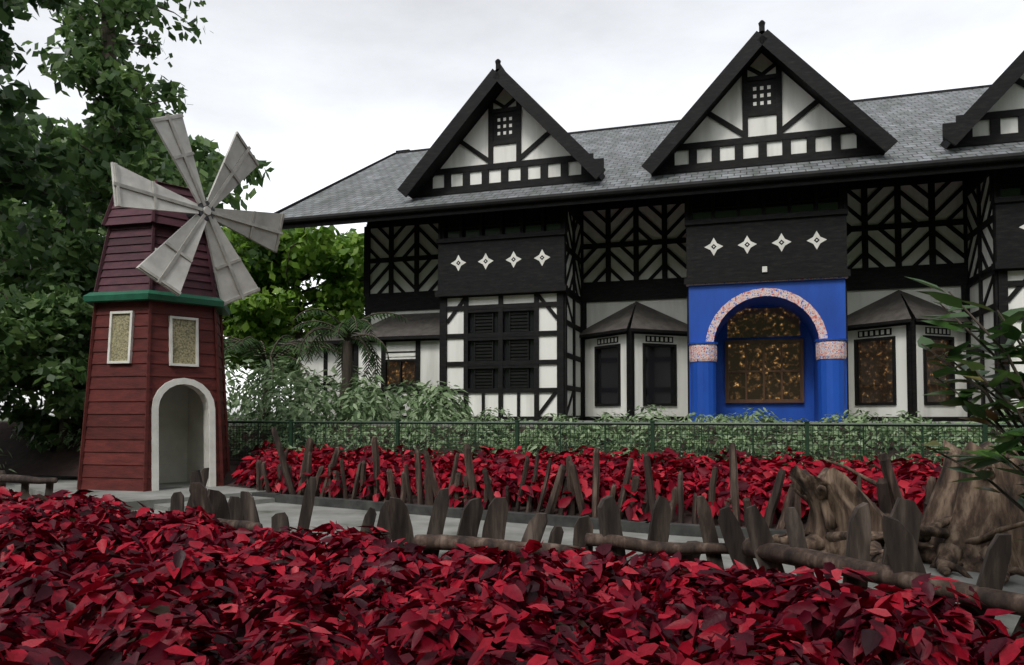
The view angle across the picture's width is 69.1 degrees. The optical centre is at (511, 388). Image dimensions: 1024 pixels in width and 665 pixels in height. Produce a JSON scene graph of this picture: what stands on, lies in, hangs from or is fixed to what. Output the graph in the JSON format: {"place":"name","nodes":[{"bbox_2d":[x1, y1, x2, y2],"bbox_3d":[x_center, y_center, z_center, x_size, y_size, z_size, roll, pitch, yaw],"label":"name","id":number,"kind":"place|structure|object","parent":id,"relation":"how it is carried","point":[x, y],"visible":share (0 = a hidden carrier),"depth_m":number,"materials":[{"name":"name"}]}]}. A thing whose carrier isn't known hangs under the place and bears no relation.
{"place":"outdoors","nodes":[
{"label":"outdoors","id":0,"kind":"place"},
{"bbox_2d":[0,415,281,479],"bbox_3d":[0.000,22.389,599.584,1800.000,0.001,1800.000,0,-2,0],"label":"ground","id":1,"kind":"structure","parent":0,"point":[64,477],"depth_m":17.41,"materials":[{"name":"grey concrete"}]},
{"bbox_2d":[0,0,85,221],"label":"tree","id":2,"kind":"object","parent":1,"relation":"on","point":[12,155],"depth_m":21.22,"materials":[{"name":"green plant"}]},
{"bbox_2d":[0,0,212,281],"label":"tall tree","id":3,"kind":"object","parent":1,"relation":"on","point":[130,107],"depth_m":25.88,"materials":[{"name":"green plant"}]},
{"bbox_2d":[13,202,274,334],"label":"bright tree leaves","id":4,"kind":"object","parent":3,"relation":"attached to","point":[61,272],"depth_m":22.20,"materials":[{"name":"green plant"}]},
{"bbox_2d":[0,103,273,359],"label":"tree leaves","id":5,"kind":"object","parent":1,"relation":"on","point":[213,159],"depth_m":34.09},
{"bbox_2d":[0,343,473,472],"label":"shrubs","id":6,"kind":"object","parent":1,"relation":"on","point":[374,408],"visible":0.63,"depth_m":16.64,"materials":[{"name":"green plant"}]},
{"bbox_2d":[0,486,1023,664],"bbox_3d":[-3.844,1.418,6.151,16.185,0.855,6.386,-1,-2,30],"label":"red bed","id":7,"kind":"object","parent":1,"relation":"on","point":[87,580],"visible":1,"depth_m":4.51,"materials":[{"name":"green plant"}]},
{"bbox_2d":[0,468,1023,638],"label":"fence posts","id":8,"kind":"object","parent":1,"relation":"on","point":[901,528],"visible":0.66,"depth_m":6.83,"materials":[{"name":"brown wood"}]},
{"bbox_2d":[0,474,1023,615],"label":"fence logs","id":9,"kind":"object","parent":8,"relation":"attached to","point":[990,598],"visible":0.67,"depth_m":6.31,"materials":[{"name":"brown wood"}]},
{"bbox_2d":[252,492,786,538],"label":"kerb","id":10,"kind":"structure","parent":1,"relation":"on","point":[676,529],"depth_m":9.94,"materials":[{"name":"grey concrete"}]},
{"bbox_2d":[232,440,942,526],"bbox_3d":[1.239,1.359,11.326,14.824,0.949,3.797,-1,-2,23],"label":"red bed","id":11,"kind":"object","parent":1,"relation":"on","point":[756,478],"visible":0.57,"depth_m":10.89,"materials":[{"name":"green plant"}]},
{"bbox_2d":[256,427,935,528],"bbox_3d":[2.166,1.171,9.449,14.809,1.282,0.858,-1,-2,25],"label":"picket fence","id":12,"kind":"object","parent":1,"relation":"on","point":[889,493],"visible":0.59,"depth_m":9.92,"materials":[{"name":"brown wood"}]},
{"bbox_2d":[228,20,1023,428],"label":"house","id":13,"kind":"structure","parent":1,"relation":"on","point":[770,222],"depth_m":17.26,"materials":[{"name":"paint"}]},
{"bbox_2d":[0,418,1018,528],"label":"terrain bank","id":14,"kind":"structure","parent":0,"point":[25,460],"depth_m":14.98,"materials":[{"name":"soil"}]},
{"bbox_2d":[0,283,93,452],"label":"bush","id":15,"kind":"object","parent":14,"relation":"on","point":[54,316],"depth_m":16.30,"materials":[{"name":"green plant"}]},
{"bbox_2d":[223,335,353,419],"bbox_3d":[-6.428,-0.152,20.207,4.526,2.852,4.205,0,-2,0],"label":"palm","id":16,"kind":"object","parent":14,"relation":"on","point":[244,349],"depth_m":19.81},
{"bbox_2d":[217,225,364,378],"bbox_3d":[-7.404,-2.419,26.073,8.436,7.584,8.049,0,-2,0],"label":"bright tree","id":17,"kind":"object","parent":14,"relation":"on","point":[344,296],"depth_m":24.29,"materials":[{"name":"green plant"}]},
{"bbox_2d":[290,309,408,420],"bbox_3d":[-3.849,-0.546,17.669,2.714,2.657,3.216,0,-2,0],"label":"palm tree","id":18,"kind":"object","parent":14,"relation":"on","point":[352,333],"depth_m":17.61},
{"bbox_2d":[10,405,1022,467],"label":"hedge plants","id":19,"kind":"object","parent":14,"relation":"on","point":[747,418],"visible":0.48,"depth_m":13.44,"materials":[{"name":"green plant"}]},
{"bbox_2d":[228,420,1021,471],"bbox_3d":[2.349,1.086,12.415,24.080,1.105,0.080,-1,-2,20],"label":"green fence","id":20,"kind":"object","parent":14,"relation":"on","point":[652,423],"visible":0.45,"depth_m":12.47,"materials":[{"name":"metal"}]},
{"bbox_2d":[0,0,1023,414],"label":"sky","id":21,"kind":"structure","parent":0,"point":[322,91],"materials":[{"name":"white"}]},
{"bbox_2d":[6,480,1023,635],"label":"concrete path","id":22,"kind":"structure","parent":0,"point":[343,517],"depth_m":9.36,"materials":[{"name":"grey concrete"}]},
{"bbox_2d":[0,327,58,420],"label":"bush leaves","id":23,"kind":"object","parent":22,"relation":"on","point":[8,396],"depth_m":16.41,"materials":[{"name":"green plant"}]},
{"bbox_2d":[15,113,284,510],"bbox_3d":[-6.133,-1.459,13.606,4.940,6.766,3.825,-2,-3,44],"label":"windmill","id":24,"kind":"object","parent":22,"relation":"on","point":[155,429],"visible":1,"depth_m":13.17,"materials":[{"name":"wood"},{"name":"paint"},{"name":"white paint"}]},
{"bbox_2d":[746,465,963,566],"bbox_3d":[3.624,1.268,7.818,1.885,0.946,2.154,1,-2,-25],"label":"stump","id":25,"kind":"object","parent":22,"relation":"on","point":[833,497],"visible":0.47,"depth_m":7.58,"materials":[{"name":"brown wood"}]},
{"bbox_2d":[824,439,1023,582],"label":"stump","id":26,"kind":"object","parent":22,"relation":"on","point":[964,522],"visible":0.59,"depth_m":7.08,"materials":[{"name":"brown wood"}]},
{"bbox_2d":[907,277,1023,539],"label":"shrub","id":27,"kind":"object","parent":22,"relation":"on","point":[1010,439],"depth_m":5.63,"materials":[{"name":"green plant"}]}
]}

